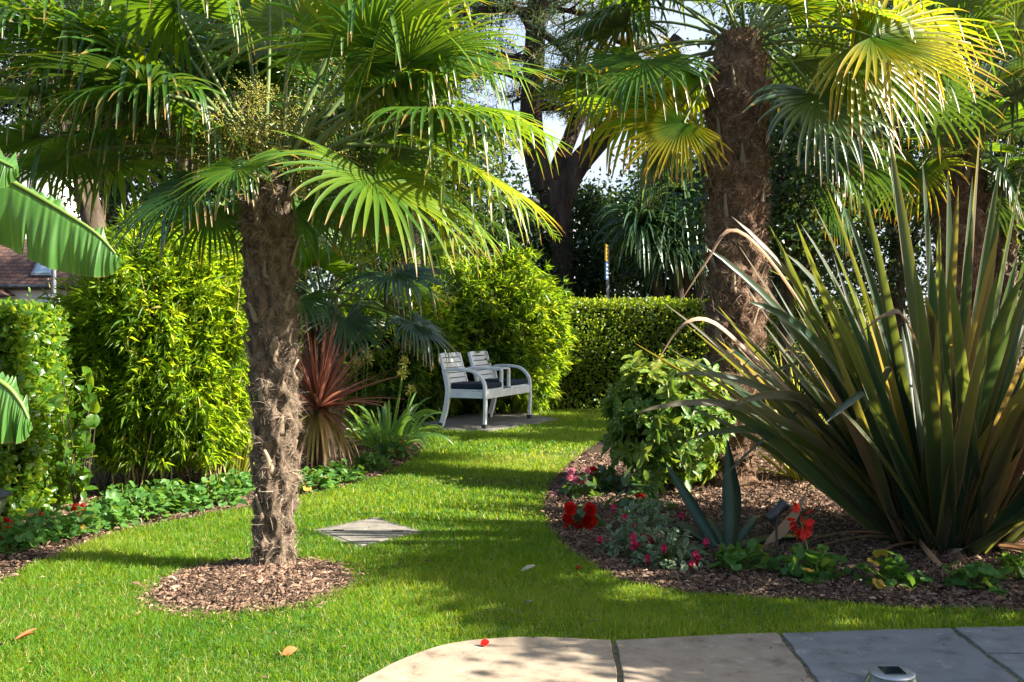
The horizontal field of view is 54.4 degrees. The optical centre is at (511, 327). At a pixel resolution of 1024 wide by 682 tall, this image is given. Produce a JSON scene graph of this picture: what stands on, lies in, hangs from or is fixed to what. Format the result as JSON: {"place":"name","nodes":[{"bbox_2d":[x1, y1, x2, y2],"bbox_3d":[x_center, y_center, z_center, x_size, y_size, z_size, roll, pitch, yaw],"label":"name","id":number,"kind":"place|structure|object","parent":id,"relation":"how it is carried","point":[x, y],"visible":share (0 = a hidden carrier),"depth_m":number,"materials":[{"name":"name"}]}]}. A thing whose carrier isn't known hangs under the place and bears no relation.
{"place":"outdoors","nodes":[
{"label":"outdoors","id":0,"kind":"place"},
{"bbox_2d":[0,239,80,334],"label":"house","id":1,"kind":"structure","parent":0,"point":[19,274],"depth_m":26.20,"materials":[{"name":"tile"}]},
{"bbox_2d":[3,154,100,238],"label":"house","id":2,"kind":"structure","parent":0,"point":[45,190],"depth_m":40.16,"materials":[{"name":"paint"}]},
{"bbox_2d":[9,0,156,229],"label":"evergreen tree","id":3,"kind":"object","parent":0,"point":[125,156],"depth_m":18.31,"materials":[{"name":"green plant"}]},
{"bbox_2d":[296,78,560,409],"bbox_3d":[-1.242,-1.342,14.264,3.907,5.039,1.603,0,0,0],"label":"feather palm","id":4,"kind":"object","parent":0,"point":[417,238],"visible":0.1,"depth_m":14.14,"materials":[{"name":"green plant"}]},
{"bbox_2d":[0,0,1018,328],"label":"sky","id":5,"kind":"structure","parent":0,"point":[692,33],"materials":[{"name":"white"}]},
{"bbox_2d":[0,407,1023,681],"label":"lawn","id":6,"kind":"structure","parent":0,"point":[222,670],"depth_m":4.08,"materials":[{"name":"green plant"}]},
{"bbox_2d":[16,628,37,638],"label":"fallen leaf","id":7,"kind":"object","parent":6,"relation":"on","point":[25,633],"visible":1,"depth_m":3.66,"materials":[{"name":"orange plant"}]},
{"bbox_2d":[0,150,120,443],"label":"banana plant","id":8,"kind":"object","parent":6,"relation":"on","point":[59,237],"visible":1,"depth_m":2.49,"materials":[{"name":"green plant"}]},
{"bbox_2d":[176,563,353,612],"bbox_3d":[-1.144,1.135,4.489,0.847,0.050,0.907,0,0,0],"label":"mulch ring","id":9,"kind":"object","parent":6,"relation":"on","point":[211,592],"visible":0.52,"depth_m":4.26,"materials":[{"name":"wood"}]},
{"bbox_2d":[0,0,577,565],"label":"fan palm","id":10,"kind":"object","parent":9,"relation":"on","point":[362,42],"visible":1,"depth_m":4.58,"materials":[{"name":"green plant"}]},
{"bbox_2d":[282,646,296,654],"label":"fallen leaf","id":11,"kind":"object","parent":6,"relation":"on","point":[288,650],"visible":1,"depth_m":3.48,"materials":[{"name":"plant"}]},
{"bbox_2d":[314,517,423,549],"bbox_3d":[-0.821,1.173,5.658,0.531,0.034,0.759,0,0,-37],"label":"access cover","id":12,"kind":"object","parent":6,"relation":"on","point":[364,532],"visible":0.69,"depth_m":5.65,"materials":[{"name":"stone"}]},
{"bbox_2d":[521,564,535,570],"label":"fallen leaf","id":13,"kind":"object","parent":6,"relation":"on","point":[527,567],"visible":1,"depth_m":4.66,"materials":[{"name":"grey plant"}]},
{"bbox_2d":[0,333,1023,681],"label":"ground","id":14,"kind":"structure","parent":0,"point":[590,449],"depth_m":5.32,"materials":[{"name":"brown wood"}]},
{"bbox_2d":[0,488,12,515],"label":"garden lantern","id":15,"kind":"object","parent":14,"relation":"on","point":[4,494],"visible":1,"depth_m":5.13,"materials":[{"name":"black plastic"}]},
{"bbox_2d":[0,513,46,553],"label":"geranium","id":16,"kind":"object","parent":14,"relation":"on","point":[11,530],"visible":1,"depth_m":5.16,"materials":[{"name":"green plant"}]},
{"bbox_2d":[2,507,72,547],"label":"geranium","id":17,"kind":"object","parent":14,"relation":"on","point":[57,522],"visible":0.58,"depth_m":5.35,"materials":[{"name":"green plant"}]},
{"bbox_2d":[0,287,79,516],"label":"laurel hedge","id":18,"kind":"object","parent":14,"relation":"on","point":[28,473],"visible":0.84,"depth_m":6.13,"materials":[{"name":"green plant"}]},
{"bbox_2d":[40,269,59,303],"bbox_3d":[-10.182,-0.208,21.981,0.420,2.756,0.136,0,0,0],"label":"road sign post","id":19,"kind":"object","parent":14,"relation":"on","point":[53,280],"visible":0.11,"depth_m":21.95,"materials":[{"name":"grey metal"}]},
{"bbox_2d":[33,502,104,538],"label":"geranium","id":20,"kind":"object","parent":14,"relation":"on","point":[75,518],"visible":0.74,"depth_m":5.57,"materials":[{"name":"green plant"}]},
{"bbox_2d":[49,366,103,504],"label":"broadleaf shrub","id":21,"kind":"object","parent":14,"relation":"on","point":[78,479],"visible":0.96,"depth_m":6.28,"materials":[{"name":"green plant"}]},
{"bbox_2d":[0,0,196,232],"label":"oak tree","id":22,"kind":"object","parent":14,"relation":"on","point":[97,219],"visible":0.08,"depth_m":13.66,"materials":[{"name":"green plant"}]},
{"bbox_2d":[76,492,140,534],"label":"geranium","id":23,"kind":"object","parent":14,"relation":"on","point":[110,512],"visible":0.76,"depth_m":5.78,"materials":[{"name":"green plant"}]},
{"bbox_2d":[79,481,149,510],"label":"geranium","id":24,"kind":"object","parent":14,"relation":"on","point":[110,489],"visible":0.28,"depth_m":6.28,"materials":[{"name":"green plant"}]},
{"bbox_2d":[53,103,241,279],"bbox_3d":[-5.726,-1.869,16.038,3.320,6.100,2.573,0,0,25],"label":"evergreen tree","id":25,"kind":"object","parent":14,"relation":"on","point":[109,221],"visible":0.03,"depth_m":15.90,"materials":[{"name":"green plant"}]},
{"bbox_2d":[113,484,181,521],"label":"geranium","id":26,"kind":"object","parent":14,"relation":"on","point":[139,497],"visible":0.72,"depth_m":6.05,"materials":[{"name":"green plant"}]},
{"bbox_2d":[131,477,184,503],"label":"geranium","id":27,"kind":"object","parent":14,"relation":"on","point":[167,482],"visible":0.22,"depth_m":6.52,"materials":[{"name":"green plant"}]},
{"bbox_2d":[36,199,303,493],"bbox_3d":[-2.467,0.093,7.251,1.880,2.160,1.745,0,0,0],"label":"bamboo clump","id":28,"kind":"object","parent":14,"relation":"on","point":[158,347],"visible":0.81,"depth_m":6.73,"materials":[{"name":"green plant"}]},
{"bbox_2d":[154,481,213,515],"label":"geranium","id":29,"kind":"object","parent":14,"relation":"on","point":[196,497],"visible":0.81,"depth_m":6.26,"materials":[{"name":"green plant"}]},
{"bbox_2d":[188,473,246,507],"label":"geranium","id":30,"kind":"object","parent":14,"relation":"on","point":[218,491],"visible":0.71,"depth_m":6.50,"materials":[{"name":"green plant"}]},
{"bbox_2d":[73,0,371,220],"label":"oak tree","id":31,"kind":"object","parent":14,"relation":"on","point":[215,20],"visible":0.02,"depth_m":14.35,"materials":[{"name":"green plant"}]},
{"bbox_2d":[207,468,255,496],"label":"geranium","id":32,"kind":"object","parent":14,"relation":"on","point":[243,478],"visible":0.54,"depth_m":6.91,"materials":[{"name":"green plant"}]},
{"bbox_2d":[131,48,356,360],"bbox_3d":[-4.415,-2.126,16.552,3.674,6.621,3.375,0,0,29],"label":"evergreen tree","id":33,"kind":"object","parent":14,"relation":"on","point":[231,198],"visible":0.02,"depth_m":15.96,"materials":[{"name":"green plant"}]},
{"bbox_2d":[203,397,308,484],"bbox_3d":[-2.042,0.757,7.262,0.990,0.833,0.774,0,0,0],"label":"shrub","id":34,"kind":"object","parent":14,"relation":"on","point":[243,467],"visible":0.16,"depth_m":7.21,"materials":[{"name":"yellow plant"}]},
{"bbox_2d":[216,0,412,390],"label":"evergreen tree","id":35,"kind":"object","parent":14,"relation":"on","point":[301,293],"depth_m":17.71,"materials":[{"name":"green plant"}]},
{"bbox_2d":[296,466,340,491],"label":"geranium","id":36,"kind":"object","parent":14,"relation":"on","point":[324,481],"visible":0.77,"depth_m":7.07,"materials":[{"name":"green plant"}]},
{"bbox_2d":[311,458,368,483],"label":"geranium","id":37,"kind":"object","parent":14,"relation":"on","point":[340,470],"visible":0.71,"depth_m":7.44,"materials":[{"name":"green plant"}]},
{"bbox_2d":[296,313,406,473],"bbox_3d":[-1.497,0.563,7.954,1.348,1.407,1.337,0,0,0],"label":"cordyline","id":38,"kind":"object","parent":14,"relation":"on","point":[317,400],"visible":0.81,"depth_m":7.83,"materials":[{"name":"brown plant"}]},
{"bbox_2d":[245,59,460,372],"bbox_3d":[-2.796,-1.984,16.990,3.915,6.309,3.711,0,0,0],"label":"evergreen tree","id":39,"kind":"object","parent":14,"relation":"on","point":[333,276],"visible":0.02,"depth_m":16.67,"materials":[{"name":"green plant"}]},
{"bbox_2d":[237,170,487,464],"bbox_3d":[-1.462,-0.144,8.696,2.619,2.725,2.013,0,0,-25],"label":"fan palm","id":40,"kind":"object","parent":14,"relation":"on","point":[357,320],"visible":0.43,"depth_m":8.42,"materials":[{"name":"green plant"}]},
{"bbox_2d":[342,447,392,473],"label":"geranium","id":41,"kind":"object","parent":14,"relation":"on","point":[372,460],"visible":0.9,"depth_m":8.02,"materials":[{"name":"green plant"}]},
{"bbox_2d":[296,262,489,420],"bbox_3d":[-1.525,0.180,12.918,2.479,2.043,2.122,0,0,0],"label":"bamboo clump","id":42,"kind":"object","parent":14,"relation":"on","point":[389,388],"visible":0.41,"depth_m":12.31,"materials":[{"name":"green plant"}]},
{"bbox_2d":[371,433,419,458],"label":"geranium","id":43,"kind":"object","parent":14,"relation":"on","point":[396,447],"visible":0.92,"depth_m":8.77,"materials":[{"name":"green plant"}]},
{"bbox_2d":[344,346,453,452],"bbox_3d":[-1.211,0.715,9.663,1.288,1.060,1.178,0,0,0],"label":"agapanthus","id":44,"kind":"object","parent":14,"relation":"on","point":[372,436],"visible":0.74,"depth_m":9.68,"materials":[{"name":"green plant"}]},
{"bbox_2d":[332,0,527,286],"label":"pine tree","id":45,"kind":"object","parent":14,"relation":"on","point":[479,21],"visible":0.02,"depth_m":22.71,"materials":[{"name":"green plant"}]},
{"bbox_2d":[372,99,554,273],"bbox_3d":[-1.095,-1.463,17.662,3.510,5.316,3.444,0,0,-19],"label":"evergreen tree","id":46,"kind":"object","parent":14,"relation":"on","point":[497,215],"visible":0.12,"depth_m":17.21,"materials":[{"name":"green plant"}]},
{"bbox_2d":[423,410,559,431],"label":"paving slab","id":47,"kind":"structure","parent":14,"relation":"on","point":[495,421],"depth_m":12.08,"materials":[{"name":"concrete"}]},
{"bbox_2d":[438,351,531,428],"bbox_3d":[-0.310,0.721,11.977,0.629,0.851,1.419,0,0,23],"label":"bench","id":48,"kind":"object","parent":47,"relation":"on","point":[493,388],"visible":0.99,"depth_m":11.75,"materials":[{"name":"white wood"}]},
{"bbox_2d":[408,242,585,414],"bbox_3d":[-0.308,0.023,13.781,2.631,2.400,2.654,0,0,0],"label":"bamboo clump","id":49,"kind":"object","parent":14,"relation":"on","point":[536,351],"visible":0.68,"depth_m":13.04,"materials":[{"name":"green plant"}]},
{"bbox_2d":[469,156,602,295],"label":"evergreen tree","id":50,"kind":"object","parent":14,"relation":"on","point":[545,234],"visible":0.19,"depth_m":18.65,"materials":[{"name":"green plant"}]},
{"bbox_2d":[397,0,703,308],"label":"pine tree","id":51,"kind":"object","parent":14,"relation":"on","point":[563,185],"visible":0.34,"depth_m":18.82,"materials":[{"name":"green plant"}]},
{"bbox_2d":[559,467,602,498],"bbox_3d":[0.478,1.070,6.830,0.244,0.244,0.308,0,0,-30],"label":"begonia","id":52,"kind":"object","parent":14,"relation":"on","point":[578,482],"visible":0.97,"depth_m":6.80,"materials":[{"name":"green plant"}]},
{"bbox_2d":[561,501,605,530],"bbox_3d":[0.419,1.102,5.779,0.262,0.198,0.208,0,0,0],"label":"begonia","id":53,"kind":"object","parent":14,"relation":"on","point":[588,516],"visible":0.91,"depth_m":5.72,"materials":[{"name":"red plant"}]},
{"bbox_2d":[539,167,642,308],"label":"evergreen tree","id":54,"kind":"object","parent":14,"relation":"on","point":[592,279],"visible":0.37,"depth_m":19.03,"materials":[{"name":"green plant"}]},
{"bbox_2d":[584,464,623,494],"bbox_3d":[0.631,1.090,7.038,0.323,0.236,0.312,0,0,0],"label":"begonia","id":55,"kind":"object","parent":14,"relation":"on","point":[609,482],"visible":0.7,"depth_m":7.00,"materials":[{"name":"green plant"}]},
{"bbox_2d":[605,244,608,299],"bbox_3d":[1.465,-0.058,15.325,0.051,2.457,0.406,0,0,9],"label":"bus stop post","id":56,"kind":"object","parent":14,"relation":"on","point":[607,267],"visible":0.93,"depth_m":15.36,"materials":[{"name":"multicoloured metal"}]},
{"bbox_2d":[595,516,667,556],"bbox_3d":[0.612,1.070,5.101,0.382,0.204,0.356,0,0,0],"label":"fuchsia","id":57,"kind":"object","parent":14,"relation":"on","point":[627,535],"visible":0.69,"depth_m":5.07,"materials":[{"name":"green plant"}]},
{"bbox_2d":[605,466,676,513],"bbox_3d":[0.803,1.029,6.279,0.431,0.302,0.446,0,0,42],"label":"begonia","id":58,"kind":"object","parent":14,"relation":"on","point":[626,479],"visible":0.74,"depth_m":6.28,"materials":[{"name":"green plant"}]},
{"bbox_2d":[584,139,708,308],"bbox_3d":[2.933,-1.527,17.990,3.241,5.404,2.430,0,0,0],"label":"evergreen tree","id":59,"kind":"object","parent":14,"relation":"on","point":[631,271],"visible":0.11,"depth_m":17.85,"materials":[{"name":"green plant"}]},
{"bbox_2d":[610,493,684,536],"bbox_3d":[0.761,1.051,5.561,0.423,0.242,0.409,0,0,15],"label":"fuchsia","id":60,"kind":"object","parent":14,"relation":"on","point":[666,522],"visible":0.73,"depth_m":5.55,"materials":[{"name":"green plant"}]},
{"bbox_2d":[590,147,708,308],"bbox_3d":[2.587,-1.019,15.887,2.809,4.443,2.089,0,0,0],"label":"cordyline","id":61,"kind":"object","parent":14,"relation":"on","point":[645,230],"visible":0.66,"depth_m":15.64,"materials":[{"name":"green plant"}]},
{"bbox_2d":[600,350,735,494],"bbox_3d":[1.148,0.676,7.205,1.042,1.022,1.022,0,0,0],"label":"spotted laurel","id":62,"kind":"object","parent":14,"relation":"on","point":[654,441],"visible":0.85,"depth_m":6.92,"materials":[{"name":"green plant"}]},
{"bbox_2d":[629,524,710,572],"bbox_3d":[0.770,1.073,4.874,0.398,0.207,0.402,0,0,0],"label":"fuchsia","id":63,"kind":"object","parent":14,"relation":"on","point":[671,541],"visible":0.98,"depth_m":4.82,"materials":[{"name":"green plant"}]},
{"bbox_2d":[494,290,878,408],"bbox_3d":[2.434,0.330,14.645,5.762,1.744,1.015,0,0,0],"label":"clipped hedge","id":64,"kind":"object","parent":14,"relation":"on","point":[610,339],"visible":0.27,"depth_m":14.28,"materials":[{"name":"green plant"}]},
{"bbox_2d":[707,539,773,570],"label":"geranium","id":65,"kind":"object","parent":14,"relation":"on","point":[732,556],"visible":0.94,"depth_m":4.74,"materials":[{"name":"green plant"}]},
{"bbox_2d":[665,440,842,554],"bbox_3d":[1.353,0.885,5.305,1.040,0.574,0.464,0,0,0],"label":"agave","id":66,"kind":"object","parent":14,"relation":"on","point":[712,532],"visible":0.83,"depth_m":5.28,"materials":[{"name":"green plant"}]},
{"bbox_2d":[505,0,1012,489],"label":"fan palm","id":67,"kind":"object","parent":14,"relation":"on","point":[732,86],"visible":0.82,"depth_m":7.23,"materials":[{"name":"green plant"}]},
{"bbox_2d":[765,499,789,556],"bbox_3d":[1.273,1.006,4.772,0.120,0.367,0.062,0,0,-22],"label":"spotlight","id":68,"kind":"object","parent":14,"relation":"on","point":[777,510],"visible":0.95,"depth_m":4.76,"materials":[{"name":"black plastic"}]},
{"bbox_2d":[750,490,807,556],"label":"fallen flax leaf","id":69,"kind":"object","parent":14,"relation":"on","point":[784,527],"visible":0.62,"depth_m":5.03,"materials":[{"name":"plant"}]},
{"bbox_2d":[651,3,912,410],"bbox_3d":[3.127,-1.367,11.323,3.026,5.083,2.436,0,0,0],"label":"evergreen tree","id":70,"kind":"object","parent":14,"relation":"on","point":[784,211],"visible":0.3,"depth_m":11.11,"materials":[{"name":"green plant"}]},
{"bbox_2d":[756,351,827,488],"bbox_3d":[2.316,0.658,7.556,1.776,1.154,1.872,0,0,7],"label":"flax plant","id":71,"kind":"object","parent":14,"relation":"on","point":[793,474],"visible":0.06,"depth_m":7.59,"materials":[{"name":"yellow plant"}]},
{"bbox_2d":[682,0,920,307],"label":"evergreen tree","id":72,"kind":"object","parent":14,"relation":"on","point":[737,11],"visible":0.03,"depth_m":16.90,"materials":[{"name":"green plant"}]},
{"bbox_2d":[767,503,851,584],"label":"geranium","id":73,"kind":"object","parent":14,"relation":"on","point":[808,569],"visible":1,"depth_m":4.59,"materials":[{"name":"green plant"}]},
{"bbox_2d":[770,126,872,308],"bbox_3d":[4.577,-1.055,15.892,2.507,4.503,1.839,0,0,0],"label":"cordyline","id":74,"kind":"object","parent":14,"relation":"on","point":[805,265],"depth_m":15.86,"materials":[{"name":"green plant"}]},
{"bbox_2d":[634,130,1023,569],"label":"flax plant","id":75,"kind":"object","parent":14,"relation":"on","point":[931,463],"visible":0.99,"depth_m":5.00,"materials":[{"name":"green plant"}]},
{"bbox_2d":[853,549,932,592],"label":"geranium","id":76,"kind":"object","parent":14,"relation":"on","point":[893,571],"visible":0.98,"depth_m":4.47,"materials":[{"name":"green plant"}]},
{"bbox_2d":[780,0,1015,383],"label":"evergreen tree","id":77,"kind":"object","parent":14,"relation":"on","point":[894,269],"visible":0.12,"depth_m":16.91,"materials":[{"name":"green plant"}]},
{"bbox_2d":[814,0,1023,318],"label":"fan palm","id":78,"kind":"object","parent":14,"relation":"on","point":[959,170],"visible":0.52,"depth_m":9.39,"materials":[{"name":"green plant"}]},
{"bbox_2d":[883,7,1023,367],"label":"evergreen tree","id":79,"kind":"object","parent":14,"relation":"on","point":[1020,252],"visible":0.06,"depth_m":16.11,"materials":[{"name":"green plant"}]},
{"bbox_2d":[886,81,1023,374],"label":"fan palm","id":80,"kind":"object","parent":14,"relation":"on","point":[1007,149],"visible":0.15,"depth_m":12.83,"materials":[{"name":"green plant"}]},
{"bbox_2d":[940,560,1009,596],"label":"geranium","id":81,"kind":"object","parent":14,"relation":"on","point":[984,573],"visible":0.99,"depth_m":4.41,"materials":[{"name":"green plant"}]},
{"bbox_2d":[995,550,1023,582],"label":"geranium","id":82,"kind":"object","parent":14,"relation":"on","point":[1016,565],"visible":0.98,"depth_m":4.56,"materials":[{"name":"green plant"}]},
{"bbox_2d":[527,197,629,298],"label":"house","id":83,"kind":"structure","parent":0,"point":[535,199],"depth_m":41.94,"materials":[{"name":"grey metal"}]},
{"bbox_2d":[358,626,1023,681],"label":"patio","id":84,"kind":"structure","parent":0,"point":[823,655],"depth_m":3.44,"materials":[{"name":"stone"}]},
{"bbox_2d":[480,639,488,645],"bbox_3d":[-0.098,1.129,3.569,0.029,0.020,0.023,0,0,16],"label":"fallen petal","id":85,"kind":"object","parent":84,"relation":"on","point":[484,642],"visible":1,"depth_m":3.57,"materials":[{"name":"red plant"}]},
{"bbox_2d":[863,664,917,681],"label":"solar light","id":86,"kind":"object","parent":84,"relation":"on","point":[885,673],"visible":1,"depth_m":3.13,"materials":[{"name":"silver glass"}]},
{"bbox_2d":[611,629,1022,681],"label":"joint","id":87,"kind":"object","parent":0,"point":[615,653],"visible":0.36,"depth_m":3.45,"materials":[{"name":"grey concrete"}]}
]}

